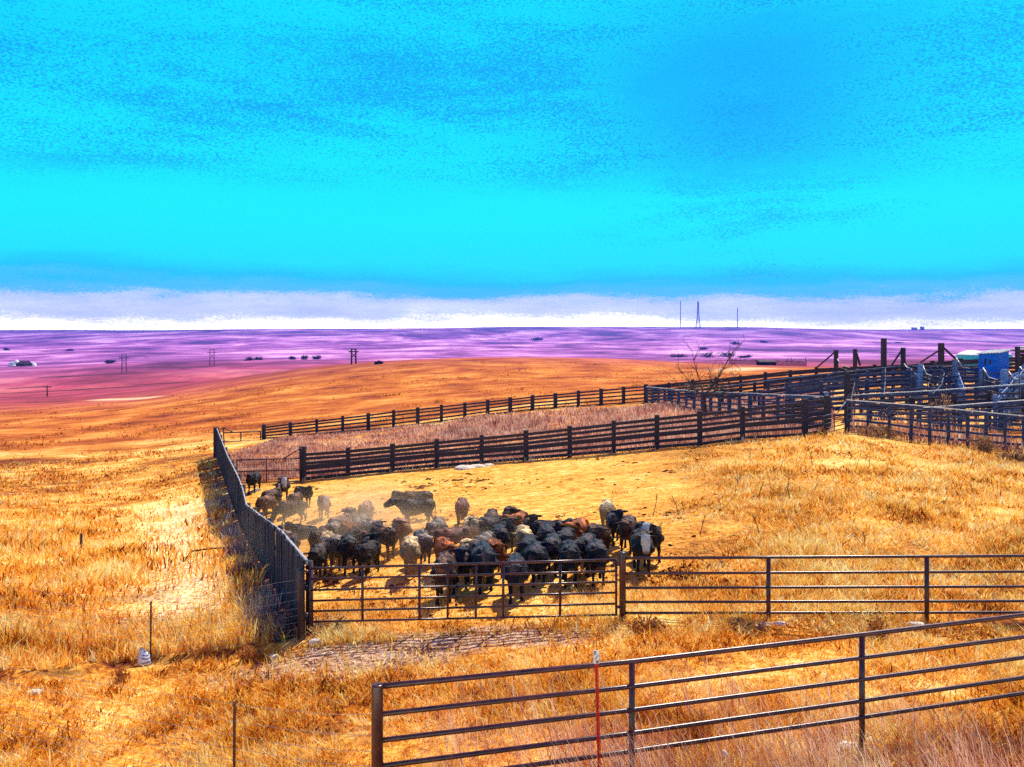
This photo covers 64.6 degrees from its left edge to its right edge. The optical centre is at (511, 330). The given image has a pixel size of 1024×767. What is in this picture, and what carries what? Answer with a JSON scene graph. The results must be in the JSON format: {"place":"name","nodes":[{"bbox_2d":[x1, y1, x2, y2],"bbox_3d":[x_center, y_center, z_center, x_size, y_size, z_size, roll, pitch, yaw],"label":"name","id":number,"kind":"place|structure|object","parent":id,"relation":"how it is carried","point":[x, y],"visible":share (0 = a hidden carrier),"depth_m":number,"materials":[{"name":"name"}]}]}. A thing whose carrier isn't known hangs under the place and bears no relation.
{"place":"outdoors","nodes":[
{"label":"outdoors","id":0,"kind":"place"},
{"bbox_2d":[137,647,150,665],"bbox_3d":[-7.286,6.473,16.054,0.268,0.385,0.220,0,0,0],"label":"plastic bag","id":1,"kind":"object","parent":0,"point":[144,657],"visible":0.95,"depth_m":16.01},
{"bbox_2d":[0,327,1023,766],"bbox_3d":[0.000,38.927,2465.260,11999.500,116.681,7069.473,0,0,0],"label":"ground","id":2,"kind":"structure","parent":0,"point":[84,377],"depth_m":63.57,"materials":[{"name":"plant"}]},
{"bbox_2d":[109,663,131,683],"bbox_3d":[-7.172,6.336,14.899,0.440,0.467,0.306,0,0,31],"label":"dry shrub","id":3,"kind":"object","parent":2,"relation":"on","point":[119,671],"visible":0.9,"depth_m":14.88,"materials":[{"name":"brown plant"}]},
{"bbox_2d":[0,446,296,671],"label":"field grass","id":4,"kind":"structure","parent":2,"relation":"on","point":[25,647],"depth_m":23.09,"materials":[{"name":"plant"}]},
{"bbox_2d":[0,580,297,659],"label":"wire fence","id":5,"kind":"object","parent":2,"relation":"on","point":[150,637],"visible":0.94,"depth_m":16.25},
{"bbox_2d":[0,667,370,766],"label":"wire fence","id":6,"kind":"object","parent":2,"relation":"on","point":[234,734],"visible":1,"depth_m":10.37,"materials":[{"name":"metal"}]},
{"bbox_2d":[237,644,257,662],"bbox_3d":[-5.003,6.133,15.359,0.445,0.412,0.383,0,0,0],"label":"dry shrub","id":7,"kind":"object","parent":2,"relation":"on","point":[249,654],"visible":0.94,"depth_m":15.30,"materials":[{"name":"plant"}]},
{"bbox_2d":[203,465,295,639],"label":"shaded weeds","id":8,"kind":"object","parent":2,"relation":"on","point":[241,547],"visible":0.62,"depth_m":23.05,"materials":[{"name":"plant"}]},
{"bbox_2d":[243,471,261,494],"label":"calf","id":9,"kind":"object","parent":2,"relation":"on","point":[253,478],"visible":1,"depth_m":41.31},
{"bbox_2d":[213,427,313,634],"bbox_3d":[-12.552,6.913,36.990,0.389,4.784,45.358,0,0,-22],"label":"plank windbreak","id":10,"kind":"object","parent":2,"relation":"on","point":[278,551],"visible":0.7,"depth_m":22.57,"materials":[{"name":"grey wood"}]},
{"bbox_2d":[255,493,277,518],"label":"calf","id":11,"kind":"object","parent":2,"relation":"on","point":[266,502],"visible":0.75,"depth_m":33.65},
{"bbox_2d":[260,483,283,512],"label":"calf","id":12,"kind":"object","parent":2,"relation":"on","point":[277,492],"visible":0.6,"depth_m":36.18},
{"bbox_2d":[271,602,295,642],"bbox_3d":[-4.512,5.828,16.096,0.413,0.857,0.579,0,0,13],"label":"dry shrub","id":13,"kind":"object","parent":2,"relation":"on","point":[284,620],"visible":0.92,"depth_m":16.04,"materials":[{"name":"grey plant"}]},
{"bbox_2d":[277,476,290,501],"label":"calf","id":14,"kind":"object","parent":2,"relation":"on","point":[286,486],"visible":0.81,"depth_m":38.07},
{"bbox_2d":[270,500,306,524],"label":"calf","id":15,"kind":"object","parent":2,"relation":"on","point":[286,507],"visible":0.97,"depth_m":31.51},
{"bbox_2d":[283,521,317,548],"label":"calf","id":16,"kind":"object","parent":2,"relation":"on","point":[302,531],"visible":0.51,"depth_m":25.72},
{"bbox_2d":[297,568,304,641],"bbox_3d":[-4.156,5.585,15.950,0.142,1.819,0.144,0,0,0],"label":"gate post","id":17,"kind":"object","parent":2,"relation":"on","point":[301,604],"visible":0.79,"depth_m":15.89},
{"bbox_2d":[304,563,476,622],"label":"pipe gate","id":18,"kind":"structure","parent":17,"relation":"attached to","point":[419,608],"depth_m":15.90,"materials":[{"name":"metal"}]},
{"bbox_2d":[293,485,314,505],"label":"calf","id":19,"kind":"object","parent":2,"relation":"on","point":[307,492],"visible":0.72,"depth_m":35.83},
{"bbox_2d":[303,543,328,580],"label":"calf","id":20,"kind":"object","parent":2,"relation":"on","point":[318,553],"visible":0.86,"depth_m":21.52},
{"bbox_2d":[308,525,329,548],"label":"calf","id":21,"kind":"object","parent":2,"relation":"on","point":[313,537],"visible":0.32,"depth_m":24.34},
{"bbox_2d":[294,612,349,638],"bbox_3d":[-3.793,5.982,16.329,1.130,0.385,1.172,0,0,-10],"label":"dry shrub","id":22,"kind":"object","parent":2,"relation":"on","point":[323,625],"visible":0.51,"depth_m":16.30,"materials":[{"name":"brown plant"}]},
{"bbox_2d":[317,495,331,518],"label":"calf","id":23,"kind":"object","parent":2,"relation":"on","point":[324,503],"visible":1,"depth_m":31.40},
{"bbox_2d":[317,530,334,564],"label":"calf","id":24,"kind":"object","parent":2,"relation":"on","point":[324,535],"visible":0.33,"depth_m":23.60},
{"bbox_2d":[324,534,341,570],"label":"calf","id":25,"kind":"object","parent":2,"relation":"on","point":[333,542],"visible":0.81,"depth_m":22.39},
{"bbox_2d":[326,518,340,534],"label":"calf","id":26,"kind":"object","parent":2,"relation":"on","point":[333,525],"visible":0.37,"depth_m":25.39},
{"bbox_2d":[327,507,354,523],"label":"calf","id":27,"kind":"object","parent":2,"relation":"on","point":[343,517],"visible":0.41,"depth_m":26.64},
{"bbox_2d":[339,533,359,575],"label":"calf","id":28,"kind":"object","parent":2,"relation":"on","point":[348,544],"visible":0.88,"depth_m":21.72},
{"bbox_2d":[346,526,370,560],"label":"calf","id":29,"kind":"object","parent":2,"relation":"on","point":[358,532],"visible":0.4,"depth_m":23.48},
{"bbox_2d":[357,500,376,519],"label":"calf","id":30,"kind":"object","parent":2,"relation":"on","point":[367,507],"visible":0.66,"depth_m":28.33},
{"bbox_2d":[354,540,380,576],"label":"calf","id":31,"kind":"object","parent":2,"relation":"on","point":[366,553],"visible":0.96,"depth_m":21.00},
{"bbox_2d":[0,360,739,494],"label":"hill grass","id":32,"kind":"structure","parent":2,"relation":"on","point":[129,457],"depth_m":92.97,"materials":[{"name":"plant"}]},
{"bbox_2d":[362,532,382,570],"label":"calf","id":33,"kind":"object","parent":2,"relation":"on","point":[370,536],"visible":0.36,"depth_m":21.94},
{"bbox_2d":[359,519,386,548],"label":"calf","id":34,"kind":"object","parent":2,"relation":"on","point":[366,524],"visible":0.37,"depth_m":24.68},
{"bbox_2d":[370,525,401,560],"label":"calf","id":35,"kind":"object","parent":2,"relation":"on","point":[389,537],"visible":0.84,"depth_m":22.98},
{"bbox_2d":[391,517,411,549],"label":"calf","id":36,"kind":"object","parent":2,"relation":"on","point":[401,524],"visible":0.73,"depth_m":23.90},
{"bbox_2d":[199,617,616,714],"bbox_3d":[-2.144,6.027,14.761,10.786,1.063,5.462,0,0,0],"label":"rubble","id":37,"kind":"object","parent":2,"relation":"on","point":[394,662],"visible":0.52,"depth_m":14.64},
{"bbox_2d":[383,497,435,526],"bbox_3d":[-3.429,6.104,27.120,1.744,1.070,0.584,0,0,-2],"label":"calf","id":38,"kind":"object","parent":2,"relation":"on","point":[408,507],"visible":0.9,"depth_m":26.96},
{"bbox_2d":[400,535,420,579],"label":"calf","id":39,"kind":"object","parent":2,"relation":"on","point":[410,550],"visible":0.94,"depth_m":20.29},
{"bbox_2d":[391,490,432,520],"bbox_3d":[-3.552,6.185,28.780,1.514,1.094,0.610,0,0,-13],"label":"calf","id":40,"kind":"object","parent":2,"relation":"on","point":[396,494],"visible":0.49,"depth_m":28.62},
{"bbox_2d":[413,529,437,566],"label":"calf","id":41,"kind":"object","parent":2,"relation":"on","point":[425,541],"visible":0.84,"depth_m":21.38},
{"bbox_2d":[424,516,447,552],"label":"calf","id":42,"kind":"object","parent":2,"relation":"on","point":[439,522],"visible":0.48,"depth_m":23.23},
{"bbox_2d":[430,551,457,604],"bbox_3d":[-1.497,5.478,17.971,0.603,1.070,1.408,0,0,3],"label":"calf","id":43,"kind":"object","parent":2,"relation":"on","point":[446,557],"visible":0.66,"depth_m":17.74},
{"bbox_2d":[434,537,459,558],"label":"calf","id":44,"kind":"object","parent":2,"relation":"on","point":[442,544],"visible":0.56,"depth_m":20.15},
{"bbox_2d":[430,525,470,544],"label":"calf","id":45,"kind":"object","parent":2,"relation":"on","point":[457,535],"visible":0.58,"depth_m":21.81},
{"bbox_2d":[262,384,647,438],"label":"plank fence","id":46,"kind":"object","parent":2,"relation":"on","point":[532,399],"visible":0.9,"depth_m":77.47,"materials":[{"name":"brown wood"}]},
{"bbox_2d":[448,546,471,589],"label":"calf","id":47,"kind":"object","parent":2,"relation":"on","point":[462,553],"visible":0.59,"depth_m":18.59},
{"bbox_2d":[455,497,469,525],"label":"calf","id":48,"kind":"object","parent":2,"relation":"on","point":[462,506],"visible":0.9,"depth_m":26.43},
{"bbox_2d":[462,516,483,538],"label":"calf","id":49,"kind":"object","parent":2,"relation":"on","point":[474,527],"visible":0.62,"depth_m":22.40},
{"bbox_2d":[466,515,501,531],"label":"calf","id":50,"kind":"object","parent":2,"relation":"on","point":[488,523],"visible":0.32,"depth_m":22.81},
{"bbox_2d":[470,540,501,594],"bbox_3d":[-0.627,5.392,18.434,0.625,1.135,1.575,0,0,-9],"label":"calf","id":51,"kind":"object","parent":2,"relation":"on","point":[482,551],"visible":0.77,"depth_m":18.16},
{"bbox_2d":[487,538,508,577],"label":"calf","id":52,"kind":"object","parent":2,"relation":"on","point":[498,547],"visible":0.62,"depth_m":19.06},
{"bbox_2d":[491,523,510,561],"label":"calf","id":53,"kind":"object","parent":2,"relation":"on","point":[500,532],"visible":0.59,"depth_m":21.10},
{"bbox_2d":[498,517,518,551],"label":"calf","id":54,"kind":"object","parent":2,"relation":"on","point":[508,522],"visible":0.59,"depth_m":21.70},
{"bbox_2d":[0,592,1023,766],"bbox_3d":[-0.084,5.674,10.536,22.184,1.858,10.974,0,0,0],"label":"roadside grass","id":55,"kind":"structure","parent":2,"relation":"on","point":[841,623],"depth_m":12.45,"materials":[{"name":"plant"}]},
{"bbox_2d":[499,510,527,544],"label":"calf","id":56,"kind":"object","parent":2,"relation":"on","point":[521,514],"visible":0.37,"depth_m":22.93},
{"bbox_2d":[505,552,528,603],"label":"calf","id":57,"kind":"object","parent":2,"relation":"on","point":[514,568],"visible":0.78,"depth_m":17.21},
{"bbox_2d":[511,524,532,548],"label":"calf","id":58,"kind":"object","parent":2,"relation":"on","point":[521,531],"visible":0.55,"depth_m":20.68},
{"bbox_2d":[514,534,537,553],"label":"calf","id":59,"kind":"object","parent":2,"relation":"on","point":[525,539],"visible":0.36,"depth_m":19.55},
{"bbox_2d":[228,384,836,481],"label":"rank weeds","id":60,"kind":"object","parent":2,"relation":"on","point":[479,425],"visible":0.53,"depth_m":61.17,"materials":[{"name":"plant"}]},
{"bbox_2d":[520,540,550,587],"bbox_3d":[0.552,5.325,18.424,0.689,1.053,1.373,0,0,4],"label":"calf","id":61,"kind":"object","parent":2,"relation":"on","point":[533,550],"visible":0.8,"depth_m":18.09},
{"bbox_2d":[537,523,555,541],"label":"calf","id":62,"kind":"object","parent":2,"relation":"on","point":[544,530],"visible":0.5,"depth_m":20.69},
{"bbox_2d":[540,533,561,576],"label":"calf","id":63,"kind":"object","parent":2,"relation":"on","point":[551,542],"visible":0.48,"depth_m":19.09},
{"bbox_2d":[530,518,575,535],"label":"calf","id":64,"kind":"object","parent":2,"relation":"on","point":[535,524],"visible":0.31,"depth_m":21.54},
{"bbox_2d":[299,395,829,480],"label":"plank fence","id":65,"kind":"object","parent":2,"relation":"on","point":[348,461],"visible":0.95,"depth_m":44.63,"materials":[{"name":"brown wood"}]},
{"bbox_2d":[236,448,301,483],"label":"wire gate","id":66,"kind":"structure","parent":65,"relation":"attached to","point":[271,470],"depth_m":44.29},
{"bbox_2d":[556,527,576,565],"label":"calf","id":67,"kind":"object","parent":2,"relation":"on","point":[566,533],"visible":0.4,"depth_m":20.15},
{"bbox_2d":[558,539,583,588],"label":"calf","id":68,"kind":"object","parent":2,"relation":"on","point":[569,549],"visible":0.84,"depth_m":18.05},
{"bbox_2d":[559,517,588,537],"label":"calf","id":69,"kind":"object","parent":2,"relation":"on","point":[579,525],"visible":0.5,"depth_m":21.17},
{"bbox_2d":[574,532,596,575],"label":"calf","id":70,"kind":"object","parent":2,"relation":"on","point":[583,539],"visible":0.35,"depth_m":19.10},
{"bbox_2d":[593,650,600,766],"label":"marker post","id":71,"kind":"object","parent":2,"relation":"on","point":[596,657],"visible":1,"depth_m":8.92,"materials":[{"name":"red paint"}]},
{"bbox_2d":[584,538,612,587],"bbox_3d":[1.925,5.228,18.303,0.557,1.002,1.325,0,0,-2],"label":"calf","id":72,"kind":"object","parent":2,"relation":"on","point":[594,548],"visible":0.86,"depth_m":18.08},
{"bbox_2d":[585,523,613,551],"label":"calf","id":73,"kind":"object","parent":2,"relation":"on","point":[600,531],"visible":0.51,"depth_m":20.00},
{"bbox_2d":[599,499,615,533],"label":"calf","id":74,"kind":"object","parent":2,"relation":"on","point":[606,506],"visible":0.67,"depth_m":23.56},
{"bbox_2d":[605,509,627,546],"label":"calf","id":75,"kind":"object","parent":2,"relation":"on","point":[612,517],"visible":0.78,"depth_m":21.73},
{"bbox_2d":[258,442,977,615],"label":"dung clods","id":76,"kind":"object","parent":2,"relation":"on","point":[421,519],"visible":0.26,"depth_m":22.18,"materials":[{"name":"soil"}]},
{"bbox_2d":[614,514,637,553],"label":"calf","id":77,"kind":"object","parent":2,"relation":"on","point":[626,526],"visible":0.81,"depth_m":20.70},
{"bbox_2d":[255,428,1023,646],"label":"grass","id":78,"kind":"structure","parent":2,"relation":"on","point":[806,540],"depth_m":21.74,"materials":[{"name":"plant"}]},
{"bbox_2d":[630,528,656,576],"bbox_3d":[3.041,5.125,18.887,0.547,1.090,1.418,0,0,2],"label":"calf","id":79,"kind":"object","parent":2,"relation":"on","point":[641,542],"visible":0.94,"depth_m":18.62},
{"bbox_2d":[624,613,666,635],"bbox_3d":[2.467,5.418,14.792,0.782,0.445,0.734,0,0,43],"label":"dry shrub","id":80,"kind":"object","parent":2,"relation":"on","point":[638,626],"visible":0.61,"depth_m":14.76,"materials":[{"name":"brown plant"}]},
{"bbox_2d":[633,521,664,562],"bbox_3d":[3.389,5.142,19.921,0.698,1.094,1.252,0,0,0],"label":"calf","id":81,"kind":"object","parent":2,"relation":"on","point":[653,530],"visible":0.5,"depth_m":19.61},
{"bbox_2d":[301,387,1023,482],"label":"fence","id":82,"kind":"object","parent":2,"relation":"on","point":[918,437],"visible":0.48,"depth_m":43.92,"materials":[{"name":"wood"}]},
{"bbox_2d":[371,613,1023,766],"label":"pipe fence","id":83,"kind":"object","parent":2,"relation":"on","point":[378,714],"visible":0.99,"depth_m":9.64,"materials":[{"name":"metal"}]},
{"bbox_2d":[659,335,756,417],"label":"bare tree","id":84,"kind":"object","parent":2,"relation":"on","point":[709,389],"visible":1,"depth_m":59.88,"materials":[{"name":"brown plant"}]},
{"bbox_2d":[645,386,830,429],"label":"plank fence","id":85,"kind":"object","parent":2,"relation":"on","point":[739,399],"visible":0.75,"depth_m":59.54,"materials":[{"name":"brown wood"}]},
{"bbox_2d":[726,617,767,637],"bbox_3d":[4.297,5.407,14.716,0.729,0.334,0.955,0,0,0],"label":"dry shrub","id":86,"kind":"object","parent":2,"relation":"on","point":[745,624],"visible":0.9,"depth_m":14.71,"materials":[{"name":"brown plant"}]},
{"bbox_2d":[730,357,806,366],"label":"corral","id":87,"kind":"object","parent":2,"relation":"on","point":[743,362],"visible":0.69,"depth_m":221.95,"materials":[{"name":"brown wood"}]},
{"bbox_2d":[619,551,1023,621],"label":"pipe fence","id":88,"kind":"object","parent":2,"relation":"on","point":[768,587],"visible":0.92,"depth_m":15.21,"materials":[{"name":"metal"}]},
{"bbox_2d":[446,558,619,619],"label":"pipe gate","id":89,"kind":"structure","parent":88,"relation":"attached to","point":[560,583],"depth_m":15.63,"materials":[{"name":"metal"}]},
{"bbox_2d":[644,356,1023,400],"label":"plank fence","id":90,"kind":"object","parent":2,"relation":"on","point":[766,375],"visible":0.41,"depth_m":78.32,"materials":[{"name":"brown wood"}]},
{"bbox_2d":[822,401,845,433],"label":"ranch gate","id":91,"kind":"structure","parent":2,"relation":"on","point":[834,417],"depth_m":43.72,"materials":[{"name":"grey metal"}]},
{"bbox_2d":[844,371,849,398],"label":"fence post","id":92,"kind":"object","parent":2,"relation":"on","point":[846,383],"visible":0.5,"depth_m":51.68,"materials":[{"name":"brown wood"}]},
{"bbox_2d":[720,365,992,405],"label":"plank fence","id":93,"kind":"object","parent":2,"relation":"on","point":[754,384],"visible":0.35,"depth_m":66.61,"materials":[{"name":"brown wood"}]},
{"bbox_2d":[767,363,963,391],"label":"plank fence","id":94,"kind":"object","parent":2,"relation":"on","point":[934,365],"visible":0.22,"depth_m":70.00,"materials":[{"name":"brown wood"}]},
{"bbox_2d":[863,613,889,643],"bbox_3d":[6.424,5.273,14.179,0.499,0.507,0.692,0,0,34],"label":"dry shrub","id":95,"kind":"object","parent":2,"relation":"on","point":[872,628],"visible":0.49,"depth_m":14.14,"materials":[{"name":"brown plant"}]},
{"bbox_2d":[856,423,903,437],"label":"dry shrub","id":96,"kind":"object","parent":2,"relation":"on","point":[878,430],"visible":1,"depth_m":43.18,"materials":[{"name":"brown plant"}]},
{"bbox_2d":[786,367,978,400],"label":"plank fence","id":97,"kind":"object","parent":2,"relation":"on","point":[835,379],"visible":0.33,"depth_m":63.63,"materials":[{"name":"brown wood"}]},
{"bbox_2d":[881,338,886,375],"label":"braced post","id":98,"kind":"object","parent":2,"relation":"on","point":[883,352],"visible":0.64,"depth_m":69.86,"materials":[{"name":"brown wood"}]},
{"bbox_2d":[757,371,1023,410],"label":"plank fence","id":99,"kind":"object","parent":2,"relation":"on","point":[866,385],"visible":0.43,"depth_m":57.88,"materials":[{"name":"brown wood"}]},
{"bbox_2d":[827,367,978,397],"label":"plank fence","id":100,"kind":"object","parent":2,"relation":"on","point":[868,374],"visible":0.43,"depth_m":61.50,"materials":[{"name":"brown wood"}]},
{"bbox_2d":[830,383,1023,417],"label":"plank fence","id":101,"kind":"object","parent":2,"relation":"on","point":[975,390],"visible":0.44,"depth_m":51.21,"materials":[{"name":"brown wood"}]},
{"bbox_2d":[845,399,1023,447],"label":"plank fence","id":102,"kind":"object","parent":2,"relation":"on","point":[967,432],"visible":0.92,"depth_m":43.05,"materials":[{"name":"grey wood"}]},
{"bbox_2d":[929,371,944,418],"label":"plank fence","id":103,"kind":"object","parent":2,"relation":"on","point":[939,385],"visible":0.34,"depth_m":53.21,"materials":[{"name":"wood"}]},
{"bbox_2d":[920,343,955,376],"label":"braced post","id":104,"kind":"object","parent":2,"relation":"on","point":[941,349],"visible":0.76,"depth_m":72.94,"materials":[{"name":"brown wood"}]},
{"bbox_2d":[859,378,1023,411],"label":"plank fence","id":105,"kind":"object","parent":2,"relation":"on","point":[907,389],"visible":0.31,"depth_m":54.20,"materials":[{"name":"brown wood"}]},
{"bbox_2d":[930,393,952,427],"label":"dry shrub","id":106,"kind":"object","parent":2,"relation":"on","point":[935,404],"visible":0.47,"depth_m":47.41,"materials":[{"name":"brown plant"}]},
{"bbox_2d":[868,390,1023,423],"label":"plank fence","id":107,"kind":"object","parent":2,"relation":"on","point":[988,394],"visible":0.53,"depth_m":48.27,"materials":[{"name":"brown wood"}]},
{"bbox_2d":[956,350,980,364],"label":"storage tank","id":108,"kind":"object","parent":2,"relation":"on","point":[968,354],"visible":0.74,"depth_m":85.13,"materials":[{"name":"paint"}]},
{"bbox_2d":[916,400,1023,428],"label":"plank fence","id":109,"kind":"object","parent":2,"relation":"on","point":[1000,408],"visible":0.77,"depth_m":47.04,"materials":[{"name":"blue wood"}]},
{"bbox_2d":[965,434,997,452],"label":"tumbleweed","id":110,"kind":"object","parent":2,"relation":"on","point":[984,443],"visible":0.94,"depth_m":40.79,"materials":[{"name":"brown plant"}]},
{"bbox_2d":[976,349,1010,392],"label":"shed","id":111,"kind":"structure","parent":2,"relation":"on","point":[993,361],"depth_m":59.51,"materials":[{"name":"blue paint"}]},
{"bbox_2d":[993,364,1023,427],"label":"plank fence","id":112,"kind":"object","parent":2,"relation":"on","point":[998,398],"visible":0.29,"depth_m":49.00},
{"bbox_2d":[996,451,1023,460],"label":"tumbleweed","id":113,"kind":"object","parent":2,"relation":"on","point":[1016,456],"visible":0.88,"depth_m":38.47,"materials":[{"name":"brown plant"}]},
{"bbox_2d":[1003,374,1023,411],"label":"plank fence","id":114,"kind":"object","parent":2,"relation":"on","point":[1016,381],"visible":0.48,"depth_m":51.83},
{"bbox_2d":[0,0,1023,329],"label":"sky","id":115,"kind":"structure","parent":0,"point":[165,164],"materials":[{"name":"blue"}]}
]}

